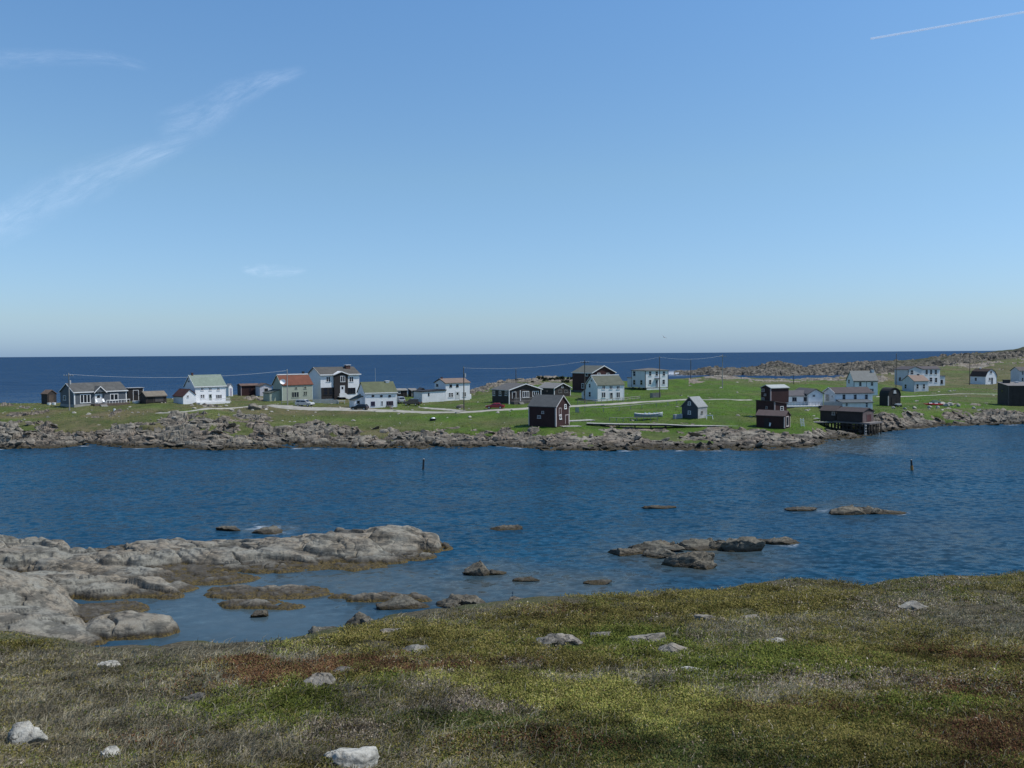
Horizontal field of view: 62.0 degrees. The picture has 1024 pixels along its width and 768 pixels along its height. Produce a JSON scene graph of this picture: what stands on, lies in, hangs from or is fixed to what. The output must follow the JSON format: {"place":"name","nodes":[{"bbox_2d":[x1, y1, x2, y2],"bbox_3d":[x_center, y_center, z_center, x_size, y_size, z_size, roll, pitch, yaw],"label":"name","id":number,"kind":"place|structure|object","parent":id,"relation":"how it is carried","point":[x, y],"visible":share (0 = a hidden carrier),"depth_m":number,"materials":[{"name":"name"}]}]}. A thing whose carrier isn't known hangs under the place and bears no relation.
{"place":"outdoors","nodes":[
{"label":"outdoors","id":0,"kind":"place"},
{"bbox_2d":[156,405,260,413],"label":"path","id":1,"kind":"structure","parent":0,"point":[207,409],"depth_m":193.82,"materials":[{"name":"grey gravel"}]},
{"bbox_2d":[419,407,464,410],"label":"driveway","id":2,"kind":"structure","parent":0,"point":[441,409],"depth_m":207.78,"materials":[{"name":"grey gravel"}]},
{"bbox_2d":[267,399,686,413],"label":"road","id":3,"kind":"structure","parent":0,"point":[322,408],"depth_m":205.16,"materials":[{"name":"grey gravel"}]},
{"bbox_2d":[350,404,368,409],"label":"parked car","id":4,"kind":"object","parent":3,"relation":"on","point":[363,406],"visible":1,"depth_m":202.51,"materials":[{"name":"black paint"}]},
{"bbox_2d":[485,403,504,408],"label":"parked car","id":5,"kind":"object","parent":3,"relation":"on","point":[497,405],"visible":1,"depth_m":202.98,"materials":[{"name":"red paint"}]},
{"bbox_2d":[0,351,1023,646],"bbox_3d":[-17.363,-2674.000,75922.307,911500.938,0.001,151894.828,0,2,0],"label":"sea water","id":6,"kind":"structure","parent":0,"point":[956,495],"depth_m":100.20,"materials":[{"name":"blue liquid"}]},
{"bbox_2d":[0,525,452,645],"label":"bedrock outcrop","id":7,"kind":"object","parent":6,"relation":"in","point":[44,582],"visible":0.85,"depth_m":65.31,"materials":[{"name":"stone"}]},
{"bbox_2d":[216,526,240,530],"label":"boulder","id":8,"kind":"object","parent":6,"relation":"in","point":[229,528],"visible":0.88,"depth_m":82.76,"materials":[{"name":"stone"}]},
{"bbox_2d":[250,610,268,616],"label":"boulder","id":9,"kind":"object","parent":6,"relation":"in","point":[260,613],"visible":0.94,"depth_m":55.41,"materials":[{"name":"stone"}]},
{"bbox_2d":[252,525,282,533],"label":"boulder","id":10,"kind":"object","parent":6,"relation":"in","point":[272,529],"visible":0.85,"depth_m":81.36,"materials":[{"name":"stone"}]},
{"bbox_2d":[308,626,335,633],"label":"boulder","id":11,"kind":"object","parent":6,"relation":"in","point":[313,629],"visible":0.27,"depth_m":51.37,"materials":[{"name":"stone"}]},
{"bbox_2d":[359,616,372,623],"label":"boulder","id":12,"kind":"object","parent":6,"relation":"in","point":[366,619],"visible":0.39,"depth_m":53.30,"materials":[{"name":"stone"}]},
{"bbox_2d":[376,594,429,609],"bbox_3d":[-7.310,14.896,57.544,3.660,1.113,1.743,0,2,0],"label":"boulder","id":13,"kind":"object","parent":6,"relation":"in","point":[399,602],"visible":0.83,"depth_m":57.04,"materials":[{"name":"stone"}]},
{"bbox_2d":[442,600,460,607],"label":"boulder","id":14,"kind":"object","parent":6,"relation":"in","point":[450,604],"visible":0.35,"depth_m":56.49,"materials":[{"name":"stone"}]},
{"bbox_2d":[436,594,485,606],"bbox_3d":[-3.271,14.799,57.989,3.789,1.182,2.165,0,2,0],"label":"boulder","id":15,"kind":"object","parent":6,"relation":"in","point":[465,599],"visible":0.46,"depth_m":57.44,"materials":[{"name":"stone"}]},
{"bbox_2d":[462,560,489,575],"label":"boulder","id":16,"kind":"object","parent":6,"relation":"in","point":[479,568],"visible":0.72,"depth_m":65.45,"materials":[{"name":"stone"}]},
{"bbox_2d":[489,569,506,574],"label":"boulder","id":17,"kind":"object","parent":6,"relation":"in","point":[495,572],"visible":0.88,"depth_m":65.60,"materials":[{"name":"stone"}]},
{"bbox_2d":[490,524,522,530],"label":"boulder","id":18,"kind":"object","parent":6,"relation":"in","point":[508,527],"visible":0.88,"depth_m":82.46,"materials":[{"name":"stone"}]},
{"bbox_2d":[512,576,538,581],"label":"boulder","id":19,"kind":"object","parent":6,"relation":"in","point":[522,579],"visible":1,"depth_m":63.76,"materials":[{"name":"stone"}]},
{"bbox_2d":[583,579,611,584],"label":"boulder","id":20,"kind":"object","parent":6,"relation":"in","point":[599,582],"visible":1,"depth_m":62.82,"materials":[{"name":"stone"}]},
{"bbox_2d":[608,548,642,555],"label":"boulder","id":21,"kind":"object","parent":6,"relation":"in","point":[625,551],"visible":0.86,"depth_m":71.80,"materials":[{"name":"stone"}]},
{"bbox_2d":[628,539,685,551],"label":"rock islet","id":22,"kind":"object","parent":6,"relation":"on","point":[660,543],"visible":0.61,"depth_m":72.95,"materials":[{"name":"stone"}]},
{"bbox_2d":[642,547,674,558],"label":"boulder","id":23,"kind":"object","parent":6,"relation":"in","point":[656,552],"visible":0.77,"depth_m":70.82,"materials":[{"name":"stone"}]},
{"bbox_2d":[641,505,675,508],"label":"boulder","id":24,"kind":"object","parent":6,"relation":"in","point":[656,507],"visible":0.98,"depth_m":93.05,"materials":[{"name":"stone"}]},
{"bbox_2d":[661,551,714,567],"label":"rock islet","id":25,"kind":"object","parent":6,"relation":"in","point":[684,560],"visible":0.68,"depth_m":67.65,"materials":[{"name":"stone"}]},
{"bbox_2d":[677,538,716,550],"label":"rock islet","id":26,"kind":"object","parent":6,"relation":"in","point":[692,544],"visible":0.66,"depth_m":73.59,"materials":[{"name":"stone"}]},
{"bbox_2d":[689,560,716,569],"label":"boulder","id":27,"kind":"object","parent":6,"relation":"in","point":[702,565],"visible":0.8,"depth_m":67.03,"materials":[{"name":"stone"}]},
{"bbox_2d":[709,540,724,550],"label":"boulder","id":28,"kind":"object","parent":6,"relation":"in","point":[715,545],"visible":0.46,"depth_m":73.36,"materials":[{"name":"stone"}]},
{"bbox_2d":[721,536,765,551],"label":"boulder","id":29,"kind":"object","parent":6,"relation":"in","point":[746,544],"visible":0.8,"depth_m":72.66,"materials":[{"name":"stone"}]},
{"bbox_2d":[758,536,799,544],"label":"rock islet","id":30,"kind":"object","parent":6,"relation":"on","point":[784,540],"visible":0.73,"depth_m":75.49,"materials":[{"name":"stone"}]},
{"bbox_2d":[785,506,816,510],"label":"boulder","id":31,"kind":"object","parent":6,"relation":"in","point":[802,508],"visible":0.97,"depth_m":91.23,"materials":[{"name":"stone"}]},
{"bbox_2d":[829,505,865,514],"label":"rock islet","id":32,"kind":"object","parent":6,"relation":"in","point":[848,510],"visible":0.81,"depth_m":88.84,"materials":[{"name":"stone"}]},
{"bbox_2d":[860,506,883,513],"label":"boulder","id":33,"kind":"object","parent":6,"relation":"in","point":[868,510],"visible":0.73,"depth_m":89.24,"materials":[{"name":"stone"}]},
{"bbox_2d":[878,510,906,514],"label":"boulder","id":34,"kind":"object","parent":6,"relation":"in","point":[890,512],"visible":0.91,"depth_m":89.11,"materials":[{"name":"stone"}]},
{"bbox_2d":[0,357,1023,446],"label":"grass land","id":35,"kind":"structure","parent":0,"point":[953,374],"depth_m":198.09,"materials":[{"name":"green plant"}]},
{"bbox_2d":[41,390,56,403],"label":"garden shed","id":36,"kind":"structure","parent":35,"relation":"on","point":[48,396],"depth_m":223.20,"materials":[{"name":"paint"}]},
{"bbox_2d":[63,373,72,409],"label":"utility pole","id":37,"kind":"object","parent":35,"relation":"on","point":[69,381],"visible":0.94,"depth_m":195.00,"materials":[{"name":"paint"}]},
{"bbox_2d":[58,382,129,407],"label":"bungalow","id":38,"kind":"object","parent":35,"relation":"on","point":[109,393],"visible":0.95,"depth_m":204.31,"materials":[{"name":"paint"}]},
{"bbox_2d":[80,394,90,402],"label":"window","id":39,"kind":"structure","parent":38,"relation":"in","point":[84,398],"depth_m":202.30,"materials":[{"name":"paint"}]},
{"bbox_2d":[95,394,101,402],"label":"door","id":40,"kind":"structure","parent":38,"relation":"in","point":[97,396],"depth_m":204.74,"materials":[{"name":"paint"}]},
{"bbox_2d":[110,393,117,400],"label":"window","id":41,"kind":"structure","parent":38,"relation":"in","point":[113,397],"depth_m":207.71,"materials":[{"name":"paint"}]},
{"bbox_2d":[126,387,143,400],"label":"flat roofed shed","id":42,"kind":"structure","parent":35,"relation":"on","point":[133,393],"depth_m":215.15,"materials":[{"name":"paint"}]},
{"bbox_2d":[133,390,138,399],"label":"door","id":43,"kind":"structure","parent":42,"relation":"in","point":[135,392],"depth_m":215.35,"materials":[{"name":"paint"}]},
{"bbox_2d":[139,391,167,403],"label":"shed","id":44,"kind":"structure","parent":35,"relation":"on","point":[147,397],"depth_m":210.00,"materials":[{"name":"paint"}]},
{"bbox_2d":[172,373,229,404],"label":"white house","id":45,"kind":"structure","parent":35,"relation":"on","point":[200,389],"depth_m":215.26,"materials":[{"name":"paint"}]},
{"bbox_2d":[226,383,232,395],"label":"white shed","id":46,"kind":"structure","parent":35,"relation":"on","point":[229,389],"depth_m":236.65,"materials":[{"name":"paint"}]},
{"bbox_2d":[236,383,257,395],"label":"long shed","id":47,"kind":"structure","parent":35,"relation":"on","point":[248,389],"depth_m":251.53,"materials":[{"name":"paint"}]},
{"bbox_2d":[248,403,261,409],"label":"boulder","id":48,"kind":"object","parent":35,"relation":"on","point":[254,406],"visible":0.84,"depth_m":203.45,"materials":[{"name":"grey stone"}]},
{"bbox_2d":[255,383,271,395],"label":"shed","id":49,"kind":"structure","parent":35,"relation":"on","point":[261,387],"depth_m":248.15,"materials":[{"name":"paint"}]},
{"bbox_2d":[287,372,287,404],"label":"utility pole","id":50,"kind":"object","parent":35,"relation":"on","point":[287,388],"visible":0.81,"depth_m":214.06,"materials":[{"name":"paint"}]},
{"bbox_2d":[69,371,279,377],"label":"overhead wire","id":51,"kind":"object","parent":50,"relation":"attached to","point":[170,377],"visible":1,"depth_m":202.84,"materials":[{"name":"black metal"}]},
{"bbox_2d":[262,371,313,400],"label":"green house","id":52,"kind":"structure","parent":35,"relation":"on","point":[300,386],"depth_m":227.66,"materials":[{"name":"paint"}]},
{"bbox_2d":[295,399,314,406],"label":"parked car","id":53,"kind":"object","parent":35,"relation":"on","point":[302,402],"visible":1,"depth_m":212.69,"materials":[{"name":"grey paint"}]},
{"bbox_2d":[313,399,337,403],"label":"board fence","id":54,"kind":"object","parent":35,"relation":"on","point":[329,402],"visible":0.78,"depth_m":221.82,"materials":[{"name":"paint"}]},
{"bbox_2d":[307,365,360,399],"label":"duplex house","id":55,"kind":"structure","parent":35,"relation":"on","point":[333,383],"depth_m":237.99,"materials":[{"name":"paint"}]},
{"bbox_2d":[348,379,397,407],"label":"white cottage","id":56,"kind":"structure","parent":35,"relation":"on","point":[375,394],"depth_m":210.55,"materials":[{"name":"paint"}]},
{"bbox_2d":[396,388,407,396],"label":"brown shed","id":57,"kind":"structure","parent":35,"relation":"on","point":[402,392],"depth_m":252.95,"materials":[{"name":"paint"}]},
{"bbox_2d":[407,388,416,396],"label":"brown shed","id":58,"kind":"structure","parent":35,"relation":"on","point":[410,392],"depth_m":254.20,"materials":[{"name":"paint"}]},
{"bbox_2d":[403,399,421,405],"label":"parked car","id":59,"kind":"object","parent":35,"relation":"on","point":[415,402],"visible":1,"depth_m":219.43,"materials":[{"name":"grey paint"}]},
{"bbox_2d":[413,377,470,402],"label":"white house","id":60,"kind":"structure","parent":35,"relation":"on","point":[448,389],"depth_m":237.24,"materials":[{"name":"paint"}]},
{"bbox_2d":[463,366,465,409],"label":"utility pole","id":61,"kind":"object","parent":35,"relation":"on","point":[464,374],"visible":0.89,"depth_m":204.06,"materials":[{"name":"paint"}]},
{"bbox_2d":[19,382,994,425],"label":"field stones","id":62,"kind":"object","parent":35,"relation":"on","point":[412,409],"visible":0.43,"depth_m":198.08,"materials":[{"name":"grey stone"}]},
{"bbox_2d":[490,383,542,404],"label":"brown house","id":63,"kind":"structure","parent":35,"relation":"on","point":[516,393],"depth_m":215.65,"materials":[{"name":"paint"}]},
{"bbox_2d":[527,394,570,427],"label":"fishing shed","id":64,"kind":"structure","parent":35,"relation":"on","point":[548,410],"depth_m":168.44,"materials":[{"name":"paint"}]},
{"bbox_2d":[538,382,571,395],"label":"brown garage","id":65,"kind":"structure","parent":35,"relation":"on","point":[549,388],"depth_m":238.51,"materials":[{"name":"paint"}]},
{"bbox_2d":[580,360,588,402],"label":"utility pole","id":66,"kind":"object","parent":35,"relation":"on","point":[584,362],"visible":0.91,"depth_m":219.98,"materials":[{"name":"paint"}]},
{"bbox_2d":[571,365,616,391],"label":"barn","id":67,"kind":"structure","parent":35,"relation":"on","point":[578,379],"depth_m":260.41,"materials":[{"name":"paint"}]},
{"bbox_2d":[581,374,624,400],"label":"white house","id":68,"kind":"structure","parent":35,"relation":"on","point":[606,387],"depth_m":228.45,"materials":[{"name":"paint"}]},
{"bbox_2d":[577,396,638,403],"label":"rail fence","id":69,"kind":"object","parent":35,"relation":"on","point":[612,400],"visible":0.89,"depth_m":219.15,"materials":[{"name":"paint"}]},
{"bbox_2d":[609,417,657,421],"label":"drying rack","id":70,"kind":"object","parent":35,"relation":"on","point":[633,417],"visible":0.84,"depth_m":180.43,"materials":[{"name":"paint"}]},
{"bbox_2d":[593,400,676,411],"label":"rail fence","id":71,"kind":"object","parent":35,"relation":"on","point":[629,405],"visible":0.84,"depth_m":198.59,"materials":[{"name":"paint"}]},
{"bbox_2d":[627,368,669,389],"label":"boxy house","id":72,"kind":"structure","parent":35,"relation":"on","point":[647,378],"depth_m":268.39,"materials":[{"name":"paint"}]},
{"bbox_2d":[634,412,662,416],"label":"rowing boat","id":73,"kind":"object","parent":35,"relation":"on","point":[659,414],"visible":0.93,"depth_m":181.78,"materials":[{"name":"paint"}]},
{"bbox_2d":[586,423,722,428],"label":"boardwalk","id":74,"kind":"structure","parent":35,"relation":"on","point":[636,424],"depth_m":171.14,"materials":[{"name":"paint"}]},
{"bbox_2d":[680,396,707,418],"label":"grey shed","id":75,"kind":"structure","parent":35,"relation":"on","point":[694,407],"depth_m":179.74,"materials":[{"name":"paint"}]},
{"bbox_2d":[756,384,789,412],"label":"fishing store","id":76,"kind":"structure","parent":35,"relation":"on","point":[775,397],"depth_m":182.73,"materials":[{"name":"paint"}]},
{"bbox_2d":[755,410,790,428],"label":"net shed","id":77,"kind":"structure","parent":35,"relation":"on","point":[778,419],"depth_m":168.08,"materials":[{"name":"paint"}]},
{"bbox_2d":[764,418,769,427],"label":"door","id":78,"kind":"structure","parent":77,"relation":"in","point":[766,420],"depth_m":168.58,"materials":[{"name":"paint"}]},
{"bbox_2d":[787,387,823,406],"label":"white bungalow","id":79,"kind":"object","parent":35,"relation":"on","point":[804,397],"visible":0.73,"depth_m":205.38,"materials":[{"name":"paint"}]},
{"bbox_2d":[819,405,840,428],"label":"stage store","id":80,"kind":"structure","parent":35,"relation":"on","point":[828,413],"depth_m":179.68,"materials":[{"name":"paint"}]},
{"bbox_2d":[819,387,873,408],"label":"white house","id":81,"kind":"structure","parent":35,"relation":"on","point":[850,396],"depth_m":203.53,"materials":[{"name":"paint"}]},
{"bbox_2d":[845,370,878,394],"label":"white house","id":82,"kind":"structure","parent":35,"relation":"on","point":[869,380],"depth_m":260.70,"materials":[{"name":"paint"}]},
{"bbox_2d":[879,387,900,405],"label":"round roofed barn","id":83,"kind":"structure","parent":35,"relation":"on","point":[889,396],"depth_m":226.04,"materials":[{"name":"paint"}]},
{"bbox_2d":[901,374,928,391],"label":"cottage","id":84,"kind":"structure","parent":35,"relation":"on","point":[914,383],"depth_m":289.60,"materials":[{"name":"paint"}]},
{"bbox_2d":[893,366,944,385],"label":"house","id":85,"kind":"structure","parent":35,"relation":"on","point":[932,375],"depth_m":315.66,"materials":[{"name":"paint"}]},
{"bbox_2d":[970,368,996,384],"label":"gambrel house","id":86,"kind":"structure","parent":35,"relation":"on","point":[982,376],"depth_m":324.13,"materials":[{"name":"paint"}]},
{"bbox_2d":[997,380,1023,405],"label":"storehouse","id":87,"kind":"structure","parent":35,"relation":"on","point":[1009,393],"depth_m":225.28,"materials":[{"name":"paint"}]},
{"bbox_2d":[1013,389,1019,404],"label":"door","id":88,"kind":"structure","parent":87,"relation":"in","point":[1016,392],"depth_m":224.92,"materials":[{"name":"paint"}]},
{"bbox_2d":[1010,367,1023,381],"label":"pale house","id":89,"kind":"structure","parent":35,"relation":"on","point":[1017,373],"depth_m":331.63,"materials":[{"name":"paint"}]},
{"bbox_2d":[0,357,1023,450],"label":"rocky shore","id":90,"kind":"structure","parent":0,"point":[180,435],"depth_m":166.15,"materials":[{"name":"grey stone"}]},
{"bbox_2d":[833,407,882,434],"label":"fishing stage","id":91,"kind":"object","parent":90,"relation":"on","point":[850,419],"visible":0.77,"depth_m":174.71,"materials":[{"name":"paint"}]},
{"bbox_2d":[0,569,1023,767],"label":"heath ground","id":92,"kind":"structure","parent":0,"point":[181,644],"depth_m":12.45,"materials":[{"name":"green plant"}]},
{"bbox_2d":[8,720,48,746],"bbox_3d":[-3.904,2.842,6.843,0.315,0.256,0.247,0,2,22],"label":"stone","id":93,"kind":"object","parent":92,"relation":"on","point":[23,731],"visible":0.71,"depth_m":6.79,"materials":[{"name":"grey stone"}]},
{"bbox_2d":[96,660,120,666],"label":"stone","id":94,"kind":"object","parent":92,"relation":"on","point":[108,662],"visible":0.46,"depth_m":10.32,"materials":[{"name":"grey stone"}]},
{"bbox_2d":[100,745,119,758],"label":"stone","id":95,"kind":"object","parent":92,"relation":"on","point":[114,748],"visible":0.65,"depth_m":6.58,"materials":[{"name":"grey stone"}]},
{"bbox_2d":[180,692,206,702],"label":"stone","id":96,"kind":"object","parent":92,"relation":"on","point":[196,696],"visible":0.52,"depth_m":8.46,"materials":[{"name":"stone"}]},
{"bbox_2d":[304,673,335,686],"bbox_3d":[-2.019,3.103,8.868,0.288,0.167,0.309,1,2,33],"label":"stone","id":97,"kind":"object","parent":92,"relation":"on","point":[321,678],"visible":0.63,"depth_m":8.85,"materials":[{"name":"stone"}]},
{"bbox_2d":[324,746,379,767],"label":"stone","id":98,"kind":"object","parent":92,"relation":"on","point":[364,756],"visible":0.96,"depth_m":6.17,"materials":[{"name":"grey stone"}]},
{"bbox_2d":[345,611,366,625],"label":"boulder","id":99,"kind":"object","parent":92,"relation":"on","point":[355,618],"visible":0.44,"depth_m":53.53,"materials":[{"name":"stone"}]},
{"bbox_2d":[402,644,430,652],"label":"stone","id":100,"kind":"object","parent":92,"relation":"on","point":[414,647],"visible":0.54,"depth_m":11.01,"materials":[{"name":"stone"}]},
{"bbox_2d":[533,633,582,647],"bbox_3d":[0.582,3.434,11.354,0.707,0.233,0.412,-1,2,-16],"label":"stone","id":101,"kind":"object","parent":92,"relation":"on","point":[558,639],"visible":0.54,"depth_m":11.23,"materials":[{"name":"stone"}]},
{"bbox_2d":[625,632,665,641],"bbox_3d":[1.862,3.533,11.822,0.599,0.164,0.430,-2,3,-39],"label":"stone","id":102,"kind":"object","parent":92,"relation":"on","point":[655,636],"visible":0.59,"depth_m":11.75,"materials":[{"name":"stone"}]},
{"bbox_2d":[656,642,688,653],"bbox_3d":[2.065,3.370,10.831,0.492,0.165,0.322,-1,2,-24],"label":"stone","id":103,"kind":"object","parent":92,"relation":"on","point":[671,647],"visible":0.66,"depth_m":10.77,"materials":[{"name":"stone"}]},
{"bbox_2d":[693,614,717,620],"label":"stone","id":104,"kind":"object","parent":92,"relation":"on","point":[697,616],"visible":0.54,"depth_m":15.30,"materials":[{"name":"stone"}]},
{"bbox_2d":[898,600,929,610],"bbox_3d":[7.935,4.401,16.872,0.606,0.216,0.449,0,2,0],"label":"stone","id":105,"kind":"object","parent":92,"relation":"on","point":[912,605],"visible":0.85,"depth_m":16.76,"materials":[{"name":"stone"}]},
{"bbox_2d":[0,0,1023,356],"label":"sky","id":106,"kind":"structure","parent":0,"point":[178,177],"materials":[{"name":"blue"}]},
{"bbox_2d":[674,347,1023,375],"bbox_3d":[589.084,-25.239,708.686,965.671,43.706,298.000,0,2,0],"label":"headland","id":107,"kind":"structure","parent":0,"point":[776,368],"depth_m":652.76,"materials":[{"name":"grey stone"}]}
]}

